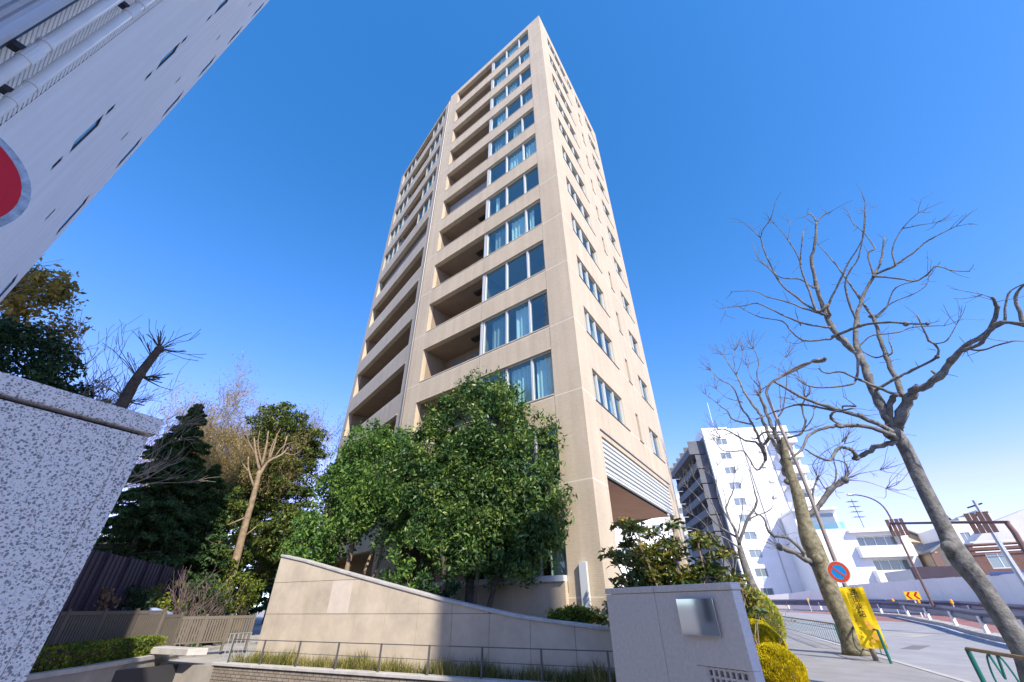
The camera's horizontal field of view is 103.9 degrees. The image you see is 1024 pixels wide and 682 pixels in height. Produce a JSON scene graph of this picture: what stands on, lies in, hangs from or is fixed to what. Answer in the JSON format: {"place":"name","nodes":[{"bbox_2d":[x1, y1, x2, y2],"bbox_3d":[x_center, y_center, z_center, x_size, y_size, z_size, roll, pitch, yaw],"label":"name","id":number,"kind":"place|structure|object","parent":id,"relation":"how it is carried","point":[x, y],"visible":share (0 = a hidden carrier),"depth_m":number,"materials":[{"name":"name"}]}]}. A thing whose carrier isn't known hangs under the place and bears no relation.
{"place":"outdoors","nodes":[
{"label":"outdoors","id":0,"kind":"place"},
{"bbox_2d":[0,0,268,301],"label":"white tile building","id":1,"kind":"structure","parent":0,"point":[93,93],"depth_m":7.00,"materials":[{"name":"grey tile"}]},
{"bbox_2d":[70,114,103,151],"bbox_3d":[-7.900,-3.860,7.421,0.404,0.944,0.030,-22,-39,29],"label":"window","id":2,"kind":"structure","parent":1,"relation":"in","point":[90,129],"depth_m":7.50,"materials":[{"name":"blue glass"}]},
{"bbox_2d":[100,661,213,681],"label":"ramp side","id":3,"kind":"structure","parent":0,"point":[191,673],"depth_m":13.55,"materials":[{"name":"concrete"}]},
{"bbox_2d":[145,645,207,655],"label":"garage slab","id":4,"kind":"structure","parent":3,"relation":"on","point":[177,650],"depth_m":13.77,"materials":[{"name":"concrete"}]},
{"bbox_2d":[209,659,543,681],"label":"brick parapet","id":5,"kind":"structure","parent":3,"relation":"on","point":[223,671],"depth_m":11.75,"materials":[{"name":"brick"}]},
{"bbox_2d":[222,632,252,661],"bbox_3d":[-9.623,10.705,14.041,0.036,0.776,0.860,-15,-36,21],"label":"white bar railing","id":6,"kind":"object","parent":5,"relation":"on","point":[236,643],"visible":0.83,"depth_m":14.07,"materials":[{"name":"metal"}]},
{"bbox_2d":[227,639,614,681],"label":"thin rail fence","id":7,"kind":"object","parent":5,"relation":"on","point":[482,662],"visible":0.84,"depth_m":10.67,"materials":[{"name":"grey metal"}]},
{"bbox_2d":[0,0,1023,606],"label":"sky","id":8,"kind":"structure","parent":0,"point":[256,216],"materials":[{"name":"blue"}]},
{"bbox_2d":[160,609,936,681],"bbox_3d":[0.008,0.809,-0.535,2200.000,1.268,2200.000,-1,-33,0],"label":"ground","id":9,"kind":"structure","parent":0,"point":[214,654],"depth_m":18.78,"materials":[{"name":"grey concrete"}]},
{"bbox_2d":[0,138,31,226],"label":"road sign","id":10,"kind":"object","parent":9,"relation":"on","point":[15,190],"visible":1,"depth_m":1.84,"materials":[{"name":"metal"}]},
{"bbox_2d":[0,257,93,356],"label":"evergreen tree","id":11,"kind":"object","parent":9,"relation":"on","point":[57,291],"visible":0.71,"depth_m":18.92,"materials":[{"name":"green plant"}]},
{"bbox_2d":[0,313,104,398],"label":"evergreen tree","id":12,"kind":"object","parent":9,"relation":"on","point":[48,364],"visible":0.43,"depth_m":14.35,"materials":[{"name":"green plant"}]},
{"bbox_2d":[0,371,163,681],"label":"granite gate wall","id":13,"kind":"structure","parent":9,"relation":"on","point":[68,460],"depth_m":0.92,"materials":[{"name":"grey stone"}]},
{"bbox_2d":[91,588,120,610],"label":"shrub","id":14,"kind":"object","parent":9,"relation":"on","point":[104,595],"visible":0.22,"depth_m":14.45,"materials":[{"name":"green plant"}]},
{"bbox_2d":[45,608,167,665],"bbox_3d":[-13.987,9.932,13.356,0.100,1.680,4.907,-5,-34,7],"label":"slatted fence","id":15,"kind":"object","parent":9,"relation":"on","point":[98,625],"visible":0.44,"depth_m":13.67,"materials":[{"name":"wood"}]},
{"bbox_2d":[11,306,216,487],"bbox_3d":[-18.851,3.951,14.500,8.222,12.897,14.623,-22,-39,29],"label":"bare tree","id":16,"kind":"object","parent":9,"relation":"on","point":[147,471],"visible":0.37,"depth_m":17.02,"materials":[{"name":"brown plant"}]},
{"bbox_2d":[117,584,155,614],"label":"shrub","id":17,"kind":"object","parent":9,"relation":"on","point":[140,601],"visible":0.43,"depth_m":15.87,"materials":[{"name":"green plant"}]},
{"bbox_2d":[44,549,232,670],"bbox_3d":[-17.017,13.191,19.858,0.158,3.360,23.155,10,-35,-15],"label":"purple fence","id":18,"kind":"object","parent":9,"relation":"on","point":[100,570],"visible":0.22,"depth_m":15.02,"materials":[{"name":"purple metal"}]},
{"bbox_2d":[96,320,203,408],"bbox_3d":[-14.596,4.183,13.936,1.458,11.836,3.059,-26,-41,33],"label":"pollarded trunk","id":19,"kind":"object","parent":9,"relation":"on","point":[126,396],"visible":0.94,"depth_m":15.69,"materials":[{"name":"brown plant"}]},
{"bbox_2d":[93,403,212,644],"bbox_3d":[-19.950,9.677,21.936,8.966,13.656,10.011,-1,-33,0],"label":"conifer tree","id":20,"kind":"object","parent":9,"relation":"on","point":[158,514],"visible":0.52,"depth_m":21.77,"materials":[{"name":"green plant"}]},
{"bbox_2d":[133,583,189,611],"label":"shrub","id":21,"kind":"object","parent":9,"relation":"on","point":[159,596],"visible":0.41,"depth_m":17.21,"materials":[{"name":"green plant"}]},
{"bbox_2d":[153,612,184,645],"bbox_3d":[-13.534,11.510,15.669,0.100,1.490,0.960,-4,-34,5],"label":"slatted screen","id":22,"kind":"object","parent":9,"relation":"on","point":[169,625],"visible":0.65,"depth_m":15.80,"materials":[{"name":"brown wood"}]},
{"bbox_2d":[148,566,219,627],"bbox_3d":[-15.017,12.004,18.122,2.825,3.431,3.745,13,-36,-20],"label":"bare shrub","id":23,"kind":"object","parent":9,"relation":"on","point":[177,610],"visible":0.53,"depth_m":18.01,"materials":[{"name":"brown plant"}]},
{"bbox_2d":[143,464,240,646],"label":"conifer tree","id":24,"kind":"object","parent":9,"relation":"on","point":[208,535],"visible":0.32,"depth_m":24.30,"materials":[{"name":"green plant"}]},
{"bbox_2d":[168,572,239,646],"bbox_3d":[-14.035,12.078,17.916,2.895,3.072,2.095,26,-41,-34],"label":"bare shrub","id":25,"kind":"object","parent":9,"relation":"on","point":[186,645],"visible":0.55,"depth_m":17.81,"materials":[{"name":"brown plant"}]},
{"bbox_2d":[173,613,256,650],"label":"slatted gate","id":26,"kind":"structure","parent":9,"relation":"on","point":[226,630],"depth_m":16.85,"materials":[{"name":"wood"}]},
{"bbox_2d":[100,351,332,543],"bbox_3d":[-26.209,11.921,36.141,20.011,23.581,15.287,-18,-37,24],"label":"bare tree","id":27,"kind":"object","parent":9,"relation":"on","point":[219,423],"visible":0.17,"depth_m":34.93,"materials":[{"name":"brown plant"}]},
{"bbox_2d":[198,565,266,645],"bbox_3d":[-14.971,14.139,21.557,3.260,3.643,2.285,-1,-33,0],"label":"shrub","id":28,"kind":"object","parent":9,"relation":"on","point":[253,596],"visible":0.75,"depth_m":21.89,"materials":[{"name":"green plant"}]},
{"bbox_2d":[147,378,345,547],"bbox_3d":[-23.487,12.424,33.158,20.895,19.410,17.645,-1,-33,0],"label":"bare tree","id":29,"kind":"object","parent":9,"relation":"on","point":[247,453],"visible":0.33,"depth_m":32.39,"materials":[{"name":"brown plant"}]},
{"bbox_2d":[219,532,282,621],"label":"evergreen tree","id":30,"kind":"object","parent":9,"relation":"on","point":[261,592],"visible":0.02,"depth_m":41.40,"materials":[{"name":"green plant"}]},
{"bbox_2d":[219,428,298,619],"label":"pruned tree","id":31,"kind":"object","parent":9,"relation":"on","point":[240,542],"visible":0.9,"depth_m":27.77,"materials":[{"name":"brown plant"}]},
{"bbox_2d":[247,520,288,623],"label":"conifer tree","id":32,"kind":"object","parent":9,"relation":"on","point":[259,609],"visible":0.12,"depth_m":38.17,"materials":[{"name":"green plant"}]},
{"bbox_2d":[205,401,332,630],"bbox_3d":[-18.646,12.175,30.477,8.582,16.827,9.265,19,-38,-27],"label":"cedar tree","id":33,"kind":"object","parent":9,"relation":"on","point":[271,539],"visible":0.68,"depth_m":30.28,"materials":[{"name":"green plant"}]},
{"bbox_2d":[272,509,323,575],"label":"evergreen tree","id":34,"kind":"object","parent":9,"relation":"on","point":[299,518],"visible":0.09,"depth_m":20.91,"materials":[{"name":"green plant"}]},
{"bbox_2d":[282,417,433,577],"bbox_3d":[-5.809,7.540,16.646,6.704,9.093,3.192,-15,-36,21],"label":"evergreen tree","id":35,"kind":"object","parent":9,"relation":"on","point":[352,500],"visible":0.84,"depth_m":16.52,"materials":[{"name":"green plant"}]},
{"bbox_2d":[377,544,430,590],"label":"shrub","id":36,"kind":"object","parent":9,"relation":"on","point":[404,573],"visible":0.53,"depth_m":13.67,"materials":[{"name":"green plant"}]},
{"bbox_2d":[255,554,614,681],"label":"ramp wall","id":37,"kind":"structure","parent":9,"relation":"on","point":[310,600],"depth_m":12.07,"materials":[{"name":"grey"}]},
{"bbox_2d":[419,565,475,599],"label":"shrub","id":38,"kind":"object","parent":9,"relation":"on","point":[435,590],"visible":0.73,"depth_m":12.72,"materials":[{"name":"green plant"}]},
{"bbox_2d":[384,366,577,607],"bbox_3d":[-1.294,5.504,14.659,7.709,10.252,2.106,-16,-36,21],"label":"evergreen tree","id":39,"kind":"object","parent":9,"relation":"on","point":[441,531],"visible":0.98,"depth_m":13.95,"materials":[{"name":"green plant"}]},
{"bbox_2d":[319,16,690,624],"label":"apartment tower","id":40,"kind":"structure","parent":9,"relation":"on","point":[502,251],"depth_m":22.72,"materials":[{"name":"beige tile"}]},
{"bbox_2d":[383,238,404,268],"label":"flank window","id":41,"kind":"structure","parent":40,"relation":"in","point":[397,245],"depth_m":37.42,"materials":[{"name":"grey glass"}]},
{"bbox_2d":[416,193,432,224],"bbox_3d":[-7.162,-10.936,33.190,0.140,1.944,2.590,23,-40,-31],"label":"flank window","id":42,"kind":"structure","parent":40,"relation":"in","point":[425,207],"depth_m":33.44,"materials":[{"name":"grey"}]},
{"bbox_2d":[493,31,527,70],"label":"ribbon window","id":43,"kind":"structure","parent":40,"relation":"in","point":[525,38],"depth_m":35.81,"materials":[{"name":"blue glass"}]},
{"bbox_2d":[492,66,530,107],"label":"ribbon window","id":44,"kind":"structure","parent":40,"relation":"in","point":[525,76],"depth_m":32.21,"materials":[{"name":"blue glass"}]},
{"bbox_2d":[493,48,529,87],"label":"ribbon window","id":45,"kind":"structure","parent":40,"relation":"in","point":[521,59],"depth_m":33.97,"materials":[{"name":"blue glass"}]},
{"bbox_2d":[490,109,533,155],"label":"ribbon window","id":46,"kind":"structure","parent":40,"relation":"in","point":[524,124],"depth_m":28.62,"materials":[{"name":"blue glass"}]},
{"bbox_2d":[491,86,532,130],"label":"ribbon window","id":47,"kind":"structure","parent":40,"relation":"in","point":[509,111],"depth_m":30.60,"materials":[{"name":"blue glass"}]},
{"bbox_2d":[489,135,535,184],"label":"ribbon window","id":48,"kind":"structure","parent":40,"relation":"in","point":[527,150],"depth_m":26.66,"materials":[{"name":"blue glass"}]},
{"bbox_2d":[488,165,538,217],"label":"ribbon window","id":49,"kind":"structure","parent":40,"relation":"in","point":[528,182],"depth_m":25.32,"materials":[{"name":"blue glass"}]},
{"bbox_2d":[486,200,541,255],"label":"ribbon window","id":50,"kind":"structure","parent":40,"relation":"in","point":[530,219],"depth_m":23.12,"materials":[{"name":"blue glass"}]},
{"bbox_2d":[484,242,544,300],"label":"ribbon window","id":51,"kind":"structure","parent":40,"relation":"in","point":[533,262],"depth_m":21.93,"materials":[{"name":"blue glass"}]},
{"bbox_2d":[482,291,548,353],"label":"ribbon window","id":52,"kind":"structure","parent":40,"relation":"in","point":[532,316],"depth_m":19.67,"materials":[{"name":"blue glass"}]},
{"bbox_2d":[482,351,553,405],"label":"ribbon window","id":53,"kind":"structure","parent":40,"relation":"in","point":[535,377],"depth_m":17.10,"materials":[{"name":"blue glass"}]},
{"bbox_2d":[477,425,559,493],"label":"ribbon window","id":54,"kind":"structure","parent":40,"relation":"in","point":[538,446],"depth_m":15.90,"materials":[{"name":"blue"}]},
{"bbox_2d":[484,521,568,592],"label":"ribbon window","id":55,"kind":"structure","parent":40,"relation":"in","point":[561,560],"depth_m":12.95,"materials":[{"name":"grey"}]},
{"bbox_2d":[566,179,590,226],"bbox_3d":[4.070,-8.433,24.824,0.140,1.444,3.600,-20,-38,26],"label":"side window","id":56,"kind":"structure","parent":40,"relation":"in","point":[570,189],"depth_m":25.15,"materials":[{"name":"blue"}]},
{"bbox_2d":[571,216,596,263],"bbox_3d":[4.096,-5.680,23.005,0.140,1.444,3.600,-20,-38,26],"label":"side window","id":57,"kind":"structure","parent":40,"relation":"in","point":[575,226],"depth_m":23.28,"materials":[{"name":"blue"}]},
{"bbox_2d":[577,259,604,308],"bbox_3d":[4.122,-2.927,21.186,0.140,1.444,3.600,-20,-38,26],"label":"side window","id":58,"kind":"structure","parent":40,"relation":"in","point":[585,276],"depth_m":21.40,"materials":[{"name":"blue"}]},
{"bbox_2d":[584,310,613,361],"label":"side window","id":59,"kind":"structure","parent":40,"relation":"in","point":[593,329],"depth_m":19.65,"materials":[{"name":"blue"}]},
{"bbox_2d":[592,371,624,424],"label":"side window","id":60,"kind":"structure","parent":40,"relation":"in","point":[610,401],"depth_m":18.20,"materials":[{"name":"blue"}]},
{"bbox_2d":[649,430,661,458],"bbox_3d":[7.949,5.814,22.496,0.140,1.444,1.910,-20,-38,26],"label":"side window","id":61,"kind":"structure","parent":40,"relation":"in","point":[655,445],"depth_m":22.81,"materials":[{"name":"blue"}]},
{"bbox_2d":[544,602,608,624],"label":"clipped hedge","id":62,"kind":"object","parent":9,"relation":"on","point":[577,613],"visible":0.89,"depth_m":10.67,"materials":[{"name":"green plant"}]},
{"bbox_2d":[598,540,671,627],"bbox_3d":[2.906,6.164,9.140,2.064,2.967,1.546,15,-36,-22],"label":"mahonia shrub","id":63,"kind":"object","parent":9,"relation":"on","point":[642,578],"visible":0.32,"depth_m":9.33,"materials":[{"name":"green plant"}]},
{"bbox_2d":[614,517,671,586],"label":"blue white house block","id":64,"kind":"structure","parent":9,"relation":"on","point":[655,522],"depth_m":53.61,"materials":[{"name":"paint"}]},
{"bbox_2d":[609,516,725,594],"bbox_3d":[3.698,5.917,9.345,2.668,3.594,1.662,-1,-33,0],"label":"mahonia shrub","id":65,"kind":"object","parent":9,"relation":"on","point":[629,525],"visible":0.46,"depth_m":9.70,"materials":[{"name":"green plant"}]},
{"bbox_2d":[664,494,694,571],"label":"grey office block","id":66,"kind":"structure","parent":9,"relation":"on","point":[683,519],"depth_m":101.74,"materials":[{"name":"silver concrete"}]},
{"bbox_2d":[605,582,764,681],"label":"stone sign wall","id":67,"kind":"structure","parent":9,"relation":"on","point":[686,633],"depth_m":5.20,"materials":[{"name":"stone"}]},
{"bbox_2d":[636,525,769,615],"bbox_3d":[4.535,5.956,9.214,2.680,3.370,1.689,-1,-33,0],"label":"mahonia shrub","id":68,"kind":"object","parent":9,"relation":"on","point":[699,540],"visible":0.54,"depth_m":9.46,"materials":[{"name":"green plant"}]},
{"bbox_2d":[670,403,820,594],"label":"white apartment block","id":69,"kind":"structure","parent":9,"relation":"on","point":[773,571],"depth_m":71.05,"materials":[{"name":"silver concrete"}]},
{"bbox_2d":[714,576,795,645],"bbox_3d":[5.064,6.585,9.340,2.280,2.445,2.054,-1,-33,0],"label":"dry shrub","id":70,"kind":"object","parent":9,"relation":"on","point":[741,585],"visible":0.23,"depth_m":9.07,"materials":[{"name":"brown plant"}]},
{"bbox_2d":[741,586,786,641],"bbox_3d":[7.915,9.067,12.838,1.427,2.103,1.446,-1,-33,0],"label":"round shrub","id":71,"kind":"object","parent":9,"relation":"on","point":[772,619],"visible":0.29,"depth_m":12.55,"materials":[{"name":"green plant"}]},
{"bbox_2d":[750,623,787,648],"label":"round shrub","id":72,"kind":"object","parent":9,"relation":"on","point":[767,633],"visible":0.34,"depth_m":10.11,"materials":[{"name":"yellow plant"}]},
{"bbox_2d":[757,642,809,681],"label":"round shrub","id":73,"kind":"object","parent":9,"relation":"on","point":[779,662],"visible":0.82,"depth_m":8.18,"materials":[{"name":"yellow plant"}]},
{"bbox_2d":[779,507,922,590],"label":"white terrace house","id":74,"kind":"structure","parent":9,"relation":"on","point":[868,555],"depth_m":57.56,"materials":[{"name":"paint"}]},
{"bbox_2d":[811,513,838,528],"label":"penthouse window","id":75,"kind":"structure","parent":74,"relation":"in","point":[830,522],"depth_m":60.84,"materials":[{"name":"blue glass"}]},
{"bbox_2d":[712,184,1023,681],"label":"plane tree","id":76,"kind":"object","parent":9,"relation":"on","point":[962,560],"visible":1,"depth_m":8.86,"materials":[{"name":"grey plant"}]},
{"bbox_2d":[787,629,970,681],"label":"kerb","id":77,"kind":"structure","parent":9,"relation":"on","point":[937,673],"depth_m":10.91,"materials":[{"name":"grey concrete"}]},
{"bbox_2d":[846,493,933,606],"bbox_3d":[30.163,16.343,32.127,0.744,8.372,2.598,11,-35,-16],"label":"street lamp","id":78,"kind":"object","parent":9,"relation":"on","point":[914,567],"visible":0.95,"depth_m":30.53,"materials":[{"name":"grey metal"}]},
{"bbox_2d":[778,609,1004,641],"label":"road divider kerb","id":79,"kind":"structure","parent":9,"relation":"on","point":[978,632],"depth_m":27.32,"materials":[{"name":"white concrete"}]},
{"bbox_2d":[772,599,1023,632],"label":"guard rail","id":80,"kind":"object","parent":79,"relation":"on","point":[982,618],"visible":0.59,"depth_m":29.52,"materials":[{"name":"metal"}]},
{"bbox_2d":[766,570,1023,612],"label":"white hoarding","id":81,"kind":"object","parent":9,"relation":"on","point":[1008,586],"visible":0.42,"depth_m":39.66,"materials":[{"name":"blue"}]},
{"bbox_2d":[908,530,921,545],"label":"cream gabled house","id":82,"kind":"structure","parent":9,"relation":"on","point":[914,538],"depth_m":60.64,"materials":[{"name":"paint"}]},
{"bbox_2d":[884,566,961,581],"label":"purple shop","id":83,"kind":"structure","parent":9,"relation":"on","point":[930,572],"depth_m":45.25,"materials":[{"name":"silver concrete"}]},
{"bbox_2d":[914,541,951,566],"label":"cream narrow house","id":84,"kind":"structure","parent":9,"relation":"on","point":[932,554],"depth_m":53.77,"materials":[{"name":"paint"}]},
{"bbox_2d":[918,509,993,543],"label":"white stair house","id":85,"kind":"structure","parent":9,"relation":"on","point":[964,532],"depth_m":53.11,"materials":[{"name":"white paint"}]},
{"bbox_2d":[964,509,1023,574],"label":"dark brick building","id":86,"kind":"structure","parent":9,"relation":"on","point":[985,552],"depth_m":36.32,"materials":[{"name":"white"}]},
{"bbox_2d":[985,553,1010,568],"bbox_3d":[43.577,19.585,35.707,1.692,1.192,0.080,-13,-35,18],"label":"window","id":87,"kind":"structure","parent":86,"relation":"in","point":[997,560],"depth_m":35.77,"materials":[{"name":"white glass"}]},
{"label":"soil bed","id":88,"kind":"structure","parent":9,"relation":"on","visible":0},
{"bbox_2d":[230,645,615,681],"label":"grass","id":89,"kind":"structure","parent":88,"relation":"on","point":[450,669],"depth_m":10.73,"materials":[{"name":"green plant"}]},
{"bbox_2d":[781,629,959,681],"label":"pavement","id":90,"kind":"structure","parent":0,"point":[823,661],"depth_m":11.15,"materials":[{"name":"grey concrete"}]},
{"bbox_2d":[657,450,788,588],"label":"plane tree","id":91,"kind":"object","parent":90,"relation":"on","point":[745,565],"visible":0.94,"depth_m":22.28,"materials":[{"name":"brown plant"}]},
{"bbox_2d":[697,326,914,655],"bbox_3d":[12.027,4.569,17.110,4.263,14.090,7.122,28,-43,-36],"label":"plane tree","id":92,"kind":"object","parent":90,"relation":"on","point":[816,559],"visible":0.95,"depth_m":16.17,"materials":[{"name":"brown plant"}]},
{"bbox_2d":[782,616,839,643],"bbox_3d":[15.726,15.781,22.135,0.072,0.828,17.088,-12,-35,17],"label":"pipe fence","id":93,"kind":"object","parent":90,"relation":"on","point":[820,622],"visible":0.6,"depth_m":18.67,"materials":[{"name":"grey metal"}]},
{"bbox_2d":[765,358,878,660],"bbox_3d":[11.569,5.218,14.002,0.528,9.553,2.620,19,-38,-26],"label":"street lamp","id":94,"kind":"object","parent":90,"relation":"on","point":[834,558],"visible":0.77,"depth_m":15.12,"materials":[{"name":"grey metal"}]},
{"bbox_2d":[827,561,850,582],"bbox_3d":[10.988,7.766,13.472,0.017,0.650,0.650,24,-41,-32],"label":"no parking sign","id":95,"kind":"object","parent":94,"relation":"attached to","point":[838,571],"visible":1,"depth_m":13.46,"materials":[{"name":"red"}]},
{"bbox_2d":[838,587,887,648],"bbox_3d":[11.066,8.709,12.648,0.068,1.600,0.660,26,-42,-34],"label":"warning banner","id":96,"kind":"object","parent":94,"relation":"attached to","point":[861,613],"visible":1,"depth_m":12.64,"materials":[{"name":"yellow"}]},
{"bbox_2d":[852,626,892,663],"bbox_3d":[11.585,9.866,13.125,0.074,0.828,3.150,-12,-35,16],"label":"pipe fence","id":97,"kind":"object","parent":90,"relation":"on","point":[883,645],"visible":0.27,"depth_m":11.96,"materials":[{"name":"green metal"}]},
{"bbox_2d":[964,647,1023,681],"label":"pipe fence","id":98,"kind":"object","parent":90,"relation":"on","point":[988,653],"visible":1,"depth_m":6.55,"materials":[{"name":"green metal"}]},
{"bbox_2d":[778,610,1018,681],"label":"road","id":99,"kind":"structure","parent":0,"point":[944,652],"depth_m":17.03,"materials":[{"name":"grey asphalt"}]},
{"bbox_2d":[778,611,925,622],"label":"red lane","id":100,"kind":"structure","parent":99,"relation":"on","point":[884,618],"depth_m":35.32,"materials":[{"name":"red asphalt"}]},
{"bbox_2d":[877,612,998,632],"bbox_3d":[31.469,22.204,32.003,11.960,0.924,62.426,-10,-35,14],"label":"red lane beyond","id":101,"kind":"object","parent":99,"relation":"on","point":[992,628],"visible":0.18,"depth_m":30.81,"materials":[{"name":"red asphalt"}]},
{"bbox_2d":[904,591,922,616],"bbox_3d":[36.141,23.520,35.759,1.040,1.953,0.084,-25,-41,32],"label":"chevron board","id":102,"kind":"object","parent":101,"relation":"on","point":[914,595],"visible":0.81,"depth_m":36.05,"materials":[{"name":"yellow metal"}]},
{"bbox_2d":[868,599,1023,611],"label":"guard rail","id":103,"kind":"object","parent":99,"relation":"on","point":[980,606],"visible":0.26,"depth_m":34.78,"materials":[{"name":"grey metal"}]},
{"bbox_2d":[885,511,1023,553],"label":"sign gantry","id":104,"kind":"object","parent":99,"relation":"on","point":[984,523],"visible":0.95,"depth_m":23.42,"materials":[{"name":"brown metal"}]},
{"bbox_2d":[967,500,1023,587],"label":"utility pole","id":105,"kind":"object","parent":99,"relation":"on","point":[1010,561],"visible":0.66,"depth_m":29.90,"materials":[{"name":"metal"}]},
{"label":"ramp road","id":106,"kind":"structure","parent":0,"visible":0},
{"bbox_2d":[25,654,178,681],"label":"planter wall","id":107,"kind":"structure","parent":106,"relation":"on","point":[101,672],"depth_m":11.89,"materials":[{"name":"concrete"}]},
{"bbox_2d":[30,634,167,672],"bbox_3d":[-12.994,9.415,12.065,1.055,0.673,7.166,3,-34,-5],"label":"clipped hedge","id":108,"kind":"object","parent":107,"relation":"on","point":[66,655],"visible":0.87,"depth_m":12.10,"materials":[{"name":"green plant"}]},
{"bbox_2d":[111,664,178,681],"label":"garage shutter","id":109,"kind":"object","parent":107,"relation":"attached to","point":[163,673],"visible":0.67,"depth_m":13.20,"materials":[{"name":"grey metal"}]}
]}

